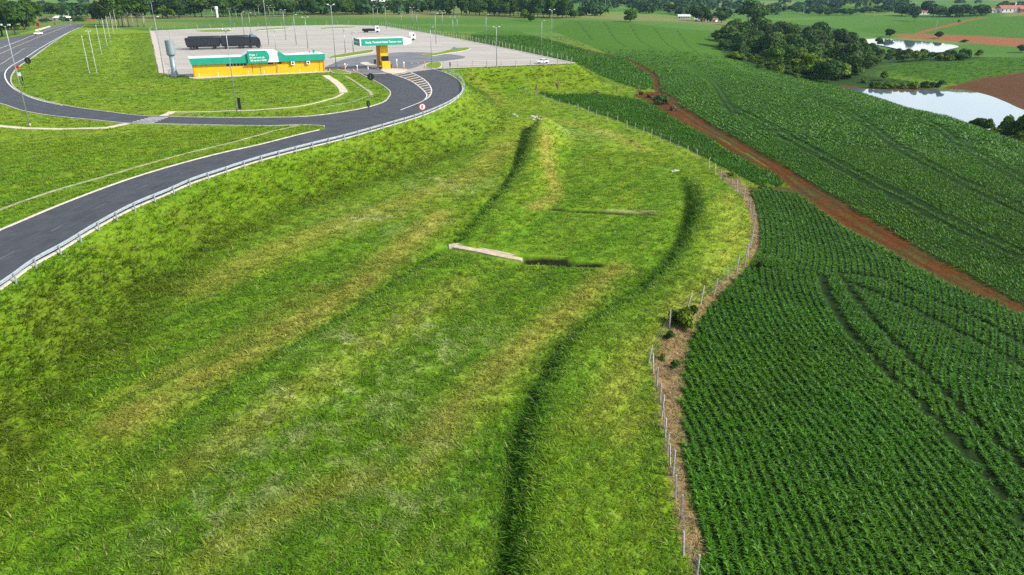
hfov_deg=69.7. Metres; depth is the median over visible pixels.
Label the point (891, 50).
tree
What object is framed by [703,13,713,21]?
tree
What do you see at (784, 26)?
tree
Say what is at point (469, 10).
tree
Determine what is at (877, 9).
tree
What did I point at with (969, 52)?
tree
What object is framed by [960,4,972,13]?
tree
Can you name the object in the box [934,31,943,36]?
tree
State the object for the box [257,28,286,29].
lawn
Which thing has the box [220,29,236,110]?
street lamp
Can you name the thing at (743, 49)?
tree
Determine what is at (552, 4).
tree
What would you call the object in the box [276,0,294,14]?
tree
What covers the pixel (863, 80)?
bush
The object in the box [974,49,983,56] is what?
tree
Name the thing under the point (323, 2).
tree
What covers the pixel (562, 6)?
tree
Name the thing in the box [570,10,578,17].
tree
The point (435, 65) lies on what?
lawn
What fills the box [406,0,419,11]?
tree
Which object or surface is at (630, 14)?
tree
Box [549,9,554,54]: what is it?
street lamp
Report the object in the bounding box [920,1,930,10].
tree
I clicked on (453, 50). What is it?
lawn
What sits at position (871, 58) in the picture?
tree
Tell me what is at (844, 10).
tree
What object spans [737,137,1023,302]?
hill crop
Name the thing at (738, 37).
tree
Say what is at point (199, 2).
tree
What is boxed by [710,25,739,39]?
tree
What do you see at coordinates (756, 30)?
tree
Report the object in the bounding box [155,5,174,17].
tree
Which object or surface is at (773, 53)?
tree
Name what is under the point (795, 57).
tree
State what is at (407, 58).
lot lane
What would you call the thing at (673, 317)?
bush
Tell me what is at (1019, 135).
tree
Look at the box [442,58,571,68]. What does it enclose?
fence
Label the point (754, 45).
tree
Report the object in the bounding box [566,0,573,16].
tree
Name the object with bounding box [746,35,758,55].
tree
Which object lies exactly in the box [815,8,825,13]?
tree
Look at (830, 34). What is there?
tree
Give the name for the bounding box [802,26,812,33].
tree
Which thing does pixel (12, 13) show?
tree
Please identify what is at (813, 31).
tree
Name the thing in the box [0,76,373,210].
gutter
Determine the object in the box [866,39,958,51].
pond water
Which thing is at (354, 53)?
lawn
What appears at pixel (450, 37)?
lot kerb
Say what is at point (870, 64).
bush
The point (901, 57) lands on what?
bush
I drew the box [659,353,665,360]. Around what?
bush
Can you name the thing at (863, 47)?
tree
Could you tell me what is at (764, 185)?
bush
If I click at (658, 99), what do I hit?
bush
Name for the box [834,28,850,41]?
tree
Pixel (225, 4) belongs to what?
tree
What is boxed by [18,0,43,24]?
tree
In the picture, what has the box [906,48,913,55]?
bush
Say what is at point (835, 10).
tree
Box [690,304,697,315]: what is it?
bush
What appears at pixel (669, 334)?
bush
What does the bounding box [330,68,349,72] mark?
lawn
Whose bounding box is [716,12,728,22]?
tree
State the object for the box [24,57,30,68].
traffic sign
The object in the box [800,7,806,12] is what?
tree
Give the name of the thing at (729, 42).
tree
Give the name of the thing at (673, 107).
brush pile
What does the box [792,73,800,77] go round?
bush
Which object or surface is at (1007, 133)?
bush
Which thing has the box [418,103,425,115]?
traffic sign
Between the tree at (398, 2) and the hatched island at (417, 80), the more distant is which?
the tree at (398, 2)
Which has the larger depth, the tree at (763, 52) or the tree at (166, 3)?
the tree at (166, 3)
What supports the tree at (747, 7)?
on the terrain at (992, 36)
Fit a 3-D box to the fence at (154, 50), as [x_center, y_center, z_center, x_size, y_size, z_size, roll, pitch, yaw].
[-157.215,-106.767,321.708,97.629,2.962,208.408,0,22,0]
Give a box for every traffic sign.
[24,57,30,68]
[237,98,240,113]
[367,73,373,79]
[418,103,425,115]
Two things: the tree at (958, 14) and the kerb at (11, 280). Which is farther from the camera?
the tree at (958, 14)
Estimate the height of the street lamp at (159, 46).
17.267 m
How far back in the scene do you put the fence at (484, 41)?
329.20 m
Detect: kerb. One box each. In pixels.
[0,32,462,289]
[158,25,573,68]
[360,62,406,73]
[423,47,468,55]
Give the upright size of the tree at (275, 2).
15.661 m
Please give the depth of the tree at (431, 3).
787.61 m
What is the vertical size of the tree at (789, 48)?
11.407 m
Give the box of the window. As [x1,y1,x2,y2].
[381,56,388,60]
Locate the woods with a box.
[36,0,1023,17]
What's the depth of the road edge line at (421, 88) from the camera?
187.31 m
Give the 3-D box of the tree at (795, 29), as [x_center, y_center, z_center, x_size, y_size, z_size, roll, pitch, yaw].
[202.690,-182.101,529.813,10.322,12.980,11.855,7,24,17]
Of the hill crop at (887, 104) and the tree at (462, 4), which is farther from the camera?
the tree at (462, 4)
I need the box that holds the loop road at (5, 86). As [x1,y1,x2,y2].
[0,23,425,128]
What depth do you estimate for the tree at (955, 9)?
838.04 m
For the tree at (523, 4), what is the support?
on the terrain at (992, 36)
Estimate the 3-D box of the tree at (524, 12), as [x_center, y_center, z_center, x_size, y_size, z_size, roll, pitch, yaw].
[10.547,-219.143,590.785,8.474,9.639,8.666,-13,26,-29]
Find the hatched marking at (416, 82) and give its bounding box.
[396,73,430,94]
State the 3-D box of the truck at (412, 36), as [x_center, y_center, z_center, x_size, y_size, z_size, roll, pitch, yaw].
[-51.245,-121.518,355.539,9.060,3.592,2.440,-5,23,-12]
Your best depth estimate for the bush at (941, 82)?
328.14 m
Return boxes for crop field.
[468,34,653,89]
[678,187,1023,574]
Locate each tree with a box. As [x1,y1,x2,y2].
[0,0,16,29]
[0,1,31,34]
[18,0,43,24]
[21,3,37,29]
[43,2,53,15]
[48,3,63,15]
[74,4,87,14]
[88,0,99,23]
[93,1,106,24]
[96,0,124,27]
[107,14,118,24]
[115,0,129,27]
[121,0,135,26]
[128,1,141,26]
[132,0,151,26]
[150,0,167,17]
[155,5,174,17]
[163,0,175,17]
[170,0,186,18]
[182,0,202,16]
[187,0,210,16]
[203,0,218,15]
[215,0,231,16]
[228,0,242,15]
[240,0,250,15]
[243,0,263,16]
[254,0,271,15]
[267,0,274,14]
[273,0,282,14]
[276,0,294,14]
[291,1,299,13]
[299,0,317,14]
[320,0,330,11]
[330,0,346,14]
[341,0,354,14]
[393,0,404,6]
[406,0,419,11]
[426,1,436,11]
[434,0,439,8]
[440,0,456,14]
[454,0,468,14]
[468,0,479,14]
[470,0,487,15]
[484,0,493,15]
[487,0,499,15]
[500,1,510,16]
[502,0,518,15]
[519,0,530,11]
[520,9,529,17]
[528,0,545,17]
[545,0,558,17]
[553,0,568,17]
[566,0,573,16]
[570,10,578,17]
[623,9,637,21]
[690,8,704,21]
[699,6,711,21]
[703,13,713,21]
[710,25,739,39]
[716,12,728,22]
[718,40,728,46]
[720,40,731,50]
[726,22,738,27]
[728,18,743,26]
[730,32,747,43]
[730,42,750,54]
[730,51,741,59]
[734,0,758,19]
[737,27,755,38]
[738,46,747,53]
[742,20,753,28]
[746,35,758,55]
[746,38,762,55]
[750,5,770,22]
[750,26,759,35]
[753,19,775,30]
[757,33,779,50]
[757,59,763,64]
[758,49,766,55]
[761,24,774,31]
[765,46,785,63]
[768,26,783,33]
[773,31,783,38]
[776,22,792,36]
[776,39,786,46]
[782,32,799,39]
[782,44,797,59]
[784,47,808,72]
[785,35,800,43]
[786,25,799,33]
[788,37,813,48]
[794,53,825,75]
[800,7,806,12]
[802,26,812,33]
[803,31,828,42]
[806,34,824,45]
[806,44,824,56]
[808,29,825,42]
[811,21,832,30]
[812,59,843,82]
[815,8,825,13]
[815,43,827,53]
[824,10,833,15]
[824,30,833,41]
[824,40,834,48]
[828,43,844,60]
[831,8,839,14]
[833,63,851,79]
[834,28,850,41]
[834,42,862,58]
[836,35,852,43]
[838,8,849,15]
[842,54,868,72]
[849,40,867,57]
[851,32,859,41]
[860,7,868,12]
[864,44,872,56]
[867,56,879,60]
[869,43,878,47]
[870,8,882,12]
[880,71,888,79]
[884,29,895,36]
[884,55,892,60]
[887,48,895,53]
[894,4,906,15]
[903,5,912,13]
[909,6,921,20]
[911,50,921,60]
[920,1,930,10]
[926,4,939,16]
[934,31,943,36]
[936,5,948,16]
[949,4,965,13]
[955,13,963,16]
[959,53,969,59]
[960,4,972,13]
[965,50,971,57]
[966,9,977,14]
[971,118,986,128]
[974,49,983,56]
[975,4,991,15]
[982,118,995,129]
[996,114,1014,133]
[1004,119,1018,130]
[1010,116,1021,132]
[1011,131,1023,141]
[1013,114,1023,134]
[1017,44,1023,51]
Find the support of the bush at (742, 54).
on the terrain at (992, 36)
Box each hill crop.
[601,48,1023,167]
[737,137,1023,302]
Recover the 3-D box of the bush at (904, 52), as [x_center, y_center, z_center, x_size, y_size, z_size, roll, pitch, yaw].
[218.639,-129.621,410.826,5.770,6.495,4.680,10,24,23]
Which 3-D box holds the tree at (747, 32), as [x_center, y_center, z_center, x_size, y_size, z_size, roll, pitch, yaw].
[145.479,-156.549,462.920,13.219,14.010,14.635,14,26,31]
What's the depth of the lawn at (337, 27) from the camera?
459.37 m
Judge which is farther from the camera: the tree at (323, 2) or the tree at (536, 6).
the tree at (323, 2)
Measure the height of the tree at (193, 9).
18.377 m
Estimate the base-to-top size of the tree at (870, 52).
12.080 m
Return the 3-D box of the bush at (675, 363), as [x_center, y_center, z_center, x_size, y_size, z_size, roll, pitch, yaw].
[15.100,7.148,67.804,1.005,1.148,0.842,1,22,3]
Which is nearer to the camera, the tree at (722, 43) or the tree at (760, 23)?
the tree at (722, 43)
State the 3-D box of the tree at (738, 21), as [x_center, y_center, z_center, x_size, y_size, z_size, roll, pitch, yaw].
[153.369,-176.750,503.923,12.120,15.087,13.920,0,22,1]
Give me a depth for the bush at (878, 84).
330.99 m
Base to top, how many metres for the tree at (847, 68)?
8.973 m
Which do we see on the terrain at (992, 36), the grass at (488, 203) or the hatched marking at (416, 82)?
the grass at (488, 203)
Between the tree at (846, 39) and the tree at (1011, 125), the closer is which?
the tree at (1011, 125)
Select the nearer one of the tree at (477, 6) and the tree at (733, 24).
the tree at (733, 24)
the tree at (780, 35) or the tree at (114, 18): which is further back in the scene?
the tree at (114, 18)
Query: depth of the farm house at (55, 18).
613.70 m
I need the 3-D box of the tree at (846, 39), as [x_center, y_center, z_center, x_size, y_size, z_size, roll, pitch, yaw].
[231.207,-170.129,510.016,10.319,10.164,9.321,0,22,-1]
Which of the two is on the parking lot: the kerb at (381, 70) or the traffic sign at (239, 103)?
the kerb at (381, 70)
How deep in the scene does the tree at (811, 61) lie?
341.46 m
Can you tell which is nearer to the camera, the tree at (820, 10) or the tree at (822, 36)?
the tree at (822, 36)
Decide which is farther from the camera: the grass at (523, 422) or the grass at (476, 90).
the grass at (476, 90)
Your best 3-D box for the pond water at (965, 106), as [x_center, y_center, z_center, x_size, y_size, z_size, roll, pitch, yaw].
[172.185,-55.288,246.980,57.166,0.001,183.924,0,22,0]
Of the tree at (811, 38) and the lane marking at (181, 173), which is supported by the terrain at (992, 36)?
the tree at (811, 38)
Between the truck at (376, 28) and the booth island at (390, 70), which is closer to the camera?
the booth island at (390, 70)
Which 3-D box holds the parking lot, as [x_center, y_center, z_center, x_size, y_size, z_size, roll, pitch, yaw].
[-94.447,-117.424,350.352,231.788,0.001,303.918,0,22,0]
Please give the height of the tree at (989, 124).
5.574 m
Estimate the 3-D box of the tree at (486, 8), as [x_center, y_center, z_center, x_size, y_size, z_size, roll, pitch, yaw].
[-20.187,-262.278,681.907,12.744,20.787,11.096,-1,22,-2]
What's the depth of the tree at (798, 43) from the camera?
400.13 m
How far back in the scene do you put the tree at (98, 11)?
492.62 m
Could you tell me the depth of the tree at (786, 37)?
453.74 m
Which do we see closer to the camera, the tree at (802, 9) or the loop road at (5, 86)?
the loop road at (5, 86)
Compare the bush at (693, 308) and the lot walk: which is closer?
the bush at (693, 308)
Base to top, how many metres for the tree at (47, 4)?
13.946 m
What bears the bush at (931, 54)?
on the terrain at (992, 36)
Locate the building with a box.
[188,49,329,77]
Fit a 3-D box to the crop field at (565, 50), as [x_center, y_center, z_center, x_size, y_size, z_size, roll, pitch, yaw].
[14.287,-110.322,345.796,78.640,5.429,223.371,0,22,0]
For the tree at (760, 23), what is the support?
on the terrain at (992, 36)
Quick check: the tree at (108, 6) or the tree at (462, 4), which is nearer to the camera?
the tree at (108, 6)
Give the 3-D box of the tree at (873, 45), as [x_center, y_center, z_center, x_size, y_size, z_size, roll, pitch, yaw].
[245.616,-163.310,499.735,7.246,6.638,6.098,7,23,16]
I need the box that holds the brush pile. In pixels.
[669,105,676,110]
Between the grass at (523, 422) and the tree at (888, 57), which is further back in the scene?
the tree at (888, 57)
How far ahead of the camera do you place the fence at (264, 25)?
473.82 m
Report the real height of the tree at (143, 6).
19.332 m
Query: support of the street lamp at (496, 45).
on the terrain at (992, 36)
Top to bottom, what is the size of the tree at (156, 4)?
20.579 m
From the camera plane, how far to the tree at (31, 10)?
454.54 m
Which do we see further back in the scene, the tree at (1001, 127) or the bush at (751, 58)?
the bush at (751, 58)
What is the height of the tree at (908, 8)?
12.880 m
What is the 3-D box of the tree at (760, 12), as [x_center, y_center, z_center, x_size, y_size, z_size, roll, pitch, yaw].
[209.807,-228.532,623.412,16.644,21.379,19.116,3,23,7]
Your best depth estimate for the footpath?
141.57 m
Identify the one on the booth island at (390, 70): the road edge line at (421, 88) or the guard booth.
the guard booth
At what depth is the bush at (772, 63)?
357.52 m
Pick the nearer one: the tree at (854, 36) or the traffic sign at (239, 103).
the traffic sign at (239, 103)
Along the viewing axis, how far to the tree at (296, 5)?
682.73 m
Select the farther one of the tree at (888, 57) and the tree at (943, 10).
the tree at (943, 10)
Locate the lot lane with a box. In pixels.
[325,52,464,73]
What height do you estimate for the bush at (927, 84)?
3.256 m
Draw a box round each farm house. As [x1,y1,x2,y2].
[52,16,70,20]
[678,14,690,18]
[920,9,927,14]
[996,2,1023,12]
[1019,7,1023,12]
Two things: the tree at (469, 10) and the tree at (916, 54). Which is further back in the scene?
the tree at (469, 10)
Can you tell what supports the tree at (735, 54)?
on the terrain at (992, 36)
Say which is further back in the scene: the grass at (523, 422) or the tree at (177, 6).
the tree at (177, 6)
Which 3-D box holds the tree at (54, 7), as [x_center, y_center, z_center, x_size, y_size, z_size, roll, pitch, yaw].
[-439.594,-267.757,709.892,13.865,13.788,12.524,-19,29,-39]
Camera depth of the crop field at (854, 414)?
61.33 m
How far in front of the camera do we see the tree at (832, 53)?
386.02 m
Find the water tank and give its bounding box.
[214,6,218,16]
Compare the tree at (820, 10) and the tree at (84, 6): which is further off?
the tree at (820, 10)
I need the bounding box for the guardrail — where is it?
[0,68,464,284]
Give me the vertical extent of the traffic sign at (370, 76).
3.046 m
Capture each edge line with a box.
[4,26,81,104]
[393,72,431,109]
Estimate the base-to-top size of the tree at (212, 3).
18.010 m
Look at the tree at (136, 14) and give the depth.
471.60 m
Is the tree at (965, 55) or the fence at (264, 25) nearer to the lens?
the tree at (965, 55)
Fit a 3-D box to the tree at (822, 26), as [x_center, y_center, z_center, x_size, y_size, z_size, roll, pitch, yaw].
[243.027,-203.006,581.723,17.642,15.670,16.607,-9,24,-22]
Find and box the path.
[199,93,343,111]
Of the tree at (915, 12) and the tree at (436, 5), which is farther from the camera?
the tree at (915, 12)
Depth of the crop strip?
180.32 m
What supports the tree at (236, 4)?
on the terrain at (992, 36)
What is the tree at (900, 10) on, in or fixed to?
on the terrain at (992, 36)
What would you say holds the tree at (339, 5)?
on the terrain at (992, 36)
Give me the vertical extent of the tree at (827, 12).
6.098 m
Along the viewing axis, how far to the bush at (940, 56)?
388.94 m
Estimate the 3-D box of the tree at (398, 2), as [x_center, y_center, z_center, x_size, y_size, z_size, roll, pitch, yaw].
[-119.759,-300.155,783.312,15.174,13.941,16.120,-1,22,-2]
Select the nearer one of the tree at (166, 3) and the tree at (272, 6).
the tree at (166, 3)
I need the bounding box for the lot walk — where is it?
[150,31,165,72]
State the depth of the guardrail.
96.53 m
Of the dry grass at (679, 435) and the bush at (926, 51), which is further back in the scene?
the bush at (926, 51)
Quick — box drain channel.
[449,243,522,262]
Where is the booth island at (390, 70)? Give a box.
[362,62,405,72]
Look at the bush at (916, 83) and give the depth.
328.27 m
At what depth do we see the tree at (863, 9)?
907.35 m
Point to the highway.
(38, 42)
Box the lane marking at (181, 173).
[0,30,446,258]
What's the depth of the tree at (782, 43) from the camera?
414.99 m
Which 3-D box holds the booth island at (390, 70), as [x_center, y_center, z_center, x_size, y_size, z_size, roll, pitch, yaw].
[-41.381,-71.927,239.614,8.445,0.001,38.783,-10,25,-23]
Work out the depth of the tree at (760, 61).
354.19 m
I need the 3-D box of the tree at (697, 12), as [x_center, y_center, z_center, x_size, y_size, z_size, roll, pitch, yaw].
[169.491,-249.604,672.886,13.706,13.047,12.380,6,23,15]
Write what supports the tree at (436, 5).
on the terrain at (992, 36)
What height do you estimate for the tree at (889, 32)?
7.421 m
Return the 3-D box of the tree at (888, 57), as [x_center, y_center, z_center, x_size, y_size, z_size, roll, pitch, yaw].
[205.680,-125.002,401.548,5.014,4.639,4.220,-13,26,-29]
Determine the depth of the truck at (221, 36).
310.53 m
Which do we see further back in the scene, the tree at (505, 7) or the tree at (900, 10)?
the tree at (900, 10)
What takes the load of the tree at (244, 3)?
on the terrain at (992, 36)
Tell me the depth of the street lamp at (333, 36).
235.24 m
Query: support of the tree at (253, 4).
on the terrain at (992, 36)
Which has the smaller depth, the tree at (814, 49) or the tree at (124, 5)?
the tree at (814, 49)
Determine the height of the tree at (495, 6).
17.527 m
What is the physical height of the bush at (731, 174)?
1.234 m
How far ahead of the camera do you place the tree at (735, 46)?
383.80 m
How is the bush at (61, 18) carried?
on the terrain at (992, 36)
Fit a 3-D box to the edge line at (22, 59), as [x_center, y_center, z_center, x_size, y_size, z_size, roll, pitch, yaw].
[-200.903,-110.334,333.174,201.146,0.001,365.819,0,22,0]
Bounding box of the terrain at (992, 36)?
[0,0,1023,574]
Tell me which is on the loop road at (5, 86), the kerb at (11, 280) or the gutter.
the kerb at (11, 280)
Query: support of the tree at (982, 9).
on the terrain at (992, 36)
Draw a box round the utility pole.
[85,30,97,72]
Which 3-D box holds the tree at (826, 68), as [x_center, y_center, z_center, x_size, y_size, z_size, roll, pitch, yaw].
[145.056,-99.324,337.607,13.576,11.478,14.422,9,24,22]
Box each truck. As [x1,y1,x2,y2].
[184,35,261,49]
[187,33,256,48]
[362,26,379,32]
[407,32,415,39]
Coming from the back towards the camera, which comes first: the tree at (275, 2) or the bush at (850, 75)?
the tree at (275, 2)
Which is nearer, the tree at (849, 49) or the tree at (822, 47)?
the tree at (849, 49)
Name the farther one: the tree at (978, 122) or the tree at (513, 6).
the tree at (513, 6)
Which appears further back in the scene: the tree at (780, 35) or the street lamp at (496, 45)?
the tree at (780, 35)
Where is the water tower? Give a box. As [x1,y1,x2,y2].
[164,36,179,76]
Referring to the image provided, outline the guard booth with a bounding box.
[353,36,411,68]
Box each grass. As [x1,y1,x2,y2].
[0,54,730,158]
[0,120,787,277]
[0,395,699,574]
[1,32,1023,106]
[649,170,761,574]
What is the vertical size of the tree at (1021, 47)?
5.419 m
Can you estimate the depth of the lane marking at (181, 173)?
120.67 m
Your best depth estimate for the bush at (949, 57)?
384.00 m
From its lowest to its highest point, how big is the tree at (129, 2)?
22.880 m
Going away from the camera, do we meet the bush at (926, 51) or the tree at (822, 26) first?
the bush at (926, 51)
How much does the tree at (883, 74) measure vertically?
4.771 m
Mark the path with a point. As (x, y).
(276, 108)
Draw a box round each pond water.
[847,88,1023,129]
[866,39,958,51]
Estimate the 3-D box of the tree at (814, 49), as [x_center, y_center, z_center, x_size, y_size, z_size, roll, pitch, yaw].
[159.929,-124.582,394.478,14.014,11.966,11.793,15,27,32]
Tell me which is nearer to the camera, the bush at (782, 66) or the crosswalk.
the crosswalk
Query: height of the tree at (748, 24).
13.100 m
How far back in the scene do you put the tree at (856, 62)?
351.43 m
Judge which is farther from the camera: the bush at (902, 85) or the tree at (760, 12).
the tree at (760, 12)
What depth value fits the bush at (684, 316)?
73.86 m
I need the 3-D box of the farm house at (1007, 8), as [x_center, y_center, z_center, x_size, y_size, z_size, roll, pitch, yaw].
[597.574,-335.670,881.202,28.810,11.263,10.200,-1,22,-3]
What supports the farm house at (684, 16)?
on the terrain at (992, 36)
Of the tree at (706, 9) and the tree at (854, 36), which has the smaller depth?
the tree at (854, 36)
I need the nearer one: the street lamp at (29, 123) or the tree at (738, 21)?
the street lamp at (29, 123)
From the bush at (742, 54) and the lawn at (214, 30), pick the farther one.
the lawn at (214, 30)
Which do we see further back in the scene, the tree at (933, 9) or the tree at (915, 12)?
the tree at (933, 9)
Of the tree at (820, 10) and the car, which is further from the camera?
the tree at (820, 10)
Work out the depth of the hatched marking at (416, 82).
206.81 m
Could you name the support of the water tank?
on the terrain at (992, 36)
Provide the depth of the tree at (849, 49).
374.99 m
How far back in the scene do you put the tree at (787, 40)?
419.75 m
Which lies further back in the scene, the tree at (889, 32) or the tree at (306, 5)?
the tree at (306, 5)
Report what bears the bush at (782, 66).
on the terrain at (992, 36)
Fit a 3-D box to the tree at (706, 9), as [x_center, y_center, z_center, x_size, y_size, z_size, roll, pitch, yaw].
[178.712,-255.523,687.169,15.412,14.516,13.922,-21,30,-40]
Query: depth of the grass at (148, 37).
353.68 m
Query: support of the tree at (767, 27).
on the terrain at (992, 36)
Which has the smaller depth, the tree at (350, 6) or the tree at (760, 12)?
the tree at (760, 12)
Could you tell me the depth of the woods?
878.09 m
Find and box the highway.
[0,23,83,72]
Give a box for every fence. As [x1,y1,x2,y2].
[149,27,158,71]
[162,21,379,28]
[381,22,564,59]
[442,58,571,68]
[517,85,756,574]
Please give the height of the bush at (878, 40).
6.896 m
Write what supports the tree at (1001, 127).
on the hill crop at (887, 104)
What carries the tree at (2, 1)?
on the terrain at (992, 36)
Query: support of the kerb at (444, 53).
on the parking lot
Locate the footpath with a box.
[0,75,347,129]
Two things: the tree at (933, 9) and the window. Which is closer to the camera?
the window
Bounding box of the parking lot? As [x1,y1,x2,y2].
[150,25,569,78]
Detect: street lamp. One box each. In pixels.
[0,24,30,126]
[154,16,165,77]
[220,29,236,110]
[327,4,336,67]
[495,26,499,66]
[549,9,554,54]
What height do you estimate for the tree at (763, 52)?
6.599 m
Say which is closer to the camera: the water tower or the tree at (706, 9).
the water tower
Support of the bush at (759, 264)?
on the terrain at (992, 36)
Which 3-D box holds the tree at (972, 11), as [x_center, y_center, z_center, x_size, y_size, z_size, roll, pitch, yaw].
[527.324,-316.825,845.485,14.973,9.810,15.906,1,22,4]
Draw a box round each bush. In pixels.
[58,16,66,21]
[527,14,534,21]
[651,95,669,103]
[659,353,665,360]
[664,330,674,338]
[668,309,678,324]
[670,359,680,367]
[675,306,695,329]
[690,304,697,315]
[726,172,737,177]
[733,52,746,59]
[747,55,756,61]
[755,261,762,268]
[759,183,774,188]
[766,61,776,68]
[774,68,782,72]
[776,63,785,71]
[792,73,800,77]
[842,71,854,78]
[860,78,869,82]
[865,60,873,66]
[873,59,882,63]
[874,81,882,87]
[875,37,884,44]
[895,54,910,59]
[898,50,908,55]
[899,83,908,87]
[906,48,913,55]
[911,81,919,87]
[920,48,929,55]
[924,81,932,86]
[927,52,936,58]
[935,53,944,59]
[937,79,946,85]
[943,55,956,59]
[1001,130,1012,135]
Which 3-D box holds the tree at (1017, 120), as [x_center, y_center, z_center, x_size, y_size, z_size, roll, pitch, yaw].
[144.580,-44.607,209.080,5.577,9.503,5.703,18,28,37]
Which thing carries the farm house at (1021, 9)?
on the terrain at (992, 36)
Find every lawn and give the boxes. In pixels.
[198,30,231,31]
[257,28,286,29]
[323,27,352,28]
[330,50,373,57]
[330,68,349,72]
[424,48,469,54]
[426,62,440,67]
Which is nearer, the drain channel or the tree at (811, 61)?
the drain channel
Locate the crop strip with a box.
[539,91,784,185]
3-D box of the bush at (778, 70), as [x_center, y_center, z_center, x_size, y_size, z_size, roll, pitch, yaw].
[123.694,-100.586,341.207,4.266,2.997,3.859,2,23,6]
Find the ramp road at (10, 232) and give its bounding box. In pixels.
[0,69,461,285]
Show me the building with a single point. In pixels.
(261, 62)
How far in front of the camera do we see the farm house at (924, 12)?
882.78 m
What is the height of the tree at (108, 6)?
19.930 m
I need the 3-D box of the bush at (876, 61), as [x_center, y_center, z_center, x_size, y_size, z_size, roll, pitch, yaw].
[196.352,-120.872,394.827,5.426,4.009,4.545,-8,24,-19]
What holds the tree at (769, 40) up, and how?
on the terrain at (992, 36)
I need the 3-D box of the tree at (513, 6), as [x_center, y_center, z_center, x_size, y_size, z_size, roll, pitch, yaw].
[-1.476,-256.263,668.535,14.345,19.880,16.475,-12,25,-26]
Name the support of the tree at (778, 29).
on the terrain at (992, 36)
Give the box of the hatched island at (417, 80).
[394,72,430,98]
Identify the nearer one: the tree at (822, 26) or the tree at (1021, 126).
the tree at (1021, 126)
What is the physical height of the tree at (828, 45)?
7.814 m
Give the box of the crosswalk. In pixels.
[137,116,167,122]
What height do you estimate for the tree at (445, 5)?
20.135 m
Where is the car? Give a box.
[536,59,548,63]
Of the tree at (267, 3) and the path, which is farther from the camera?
the tree at (267, 3)
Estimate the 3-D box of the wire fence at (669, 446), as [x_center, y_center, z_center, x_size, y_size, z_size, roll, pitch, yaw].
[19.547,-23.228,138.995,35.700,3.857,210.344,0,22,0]

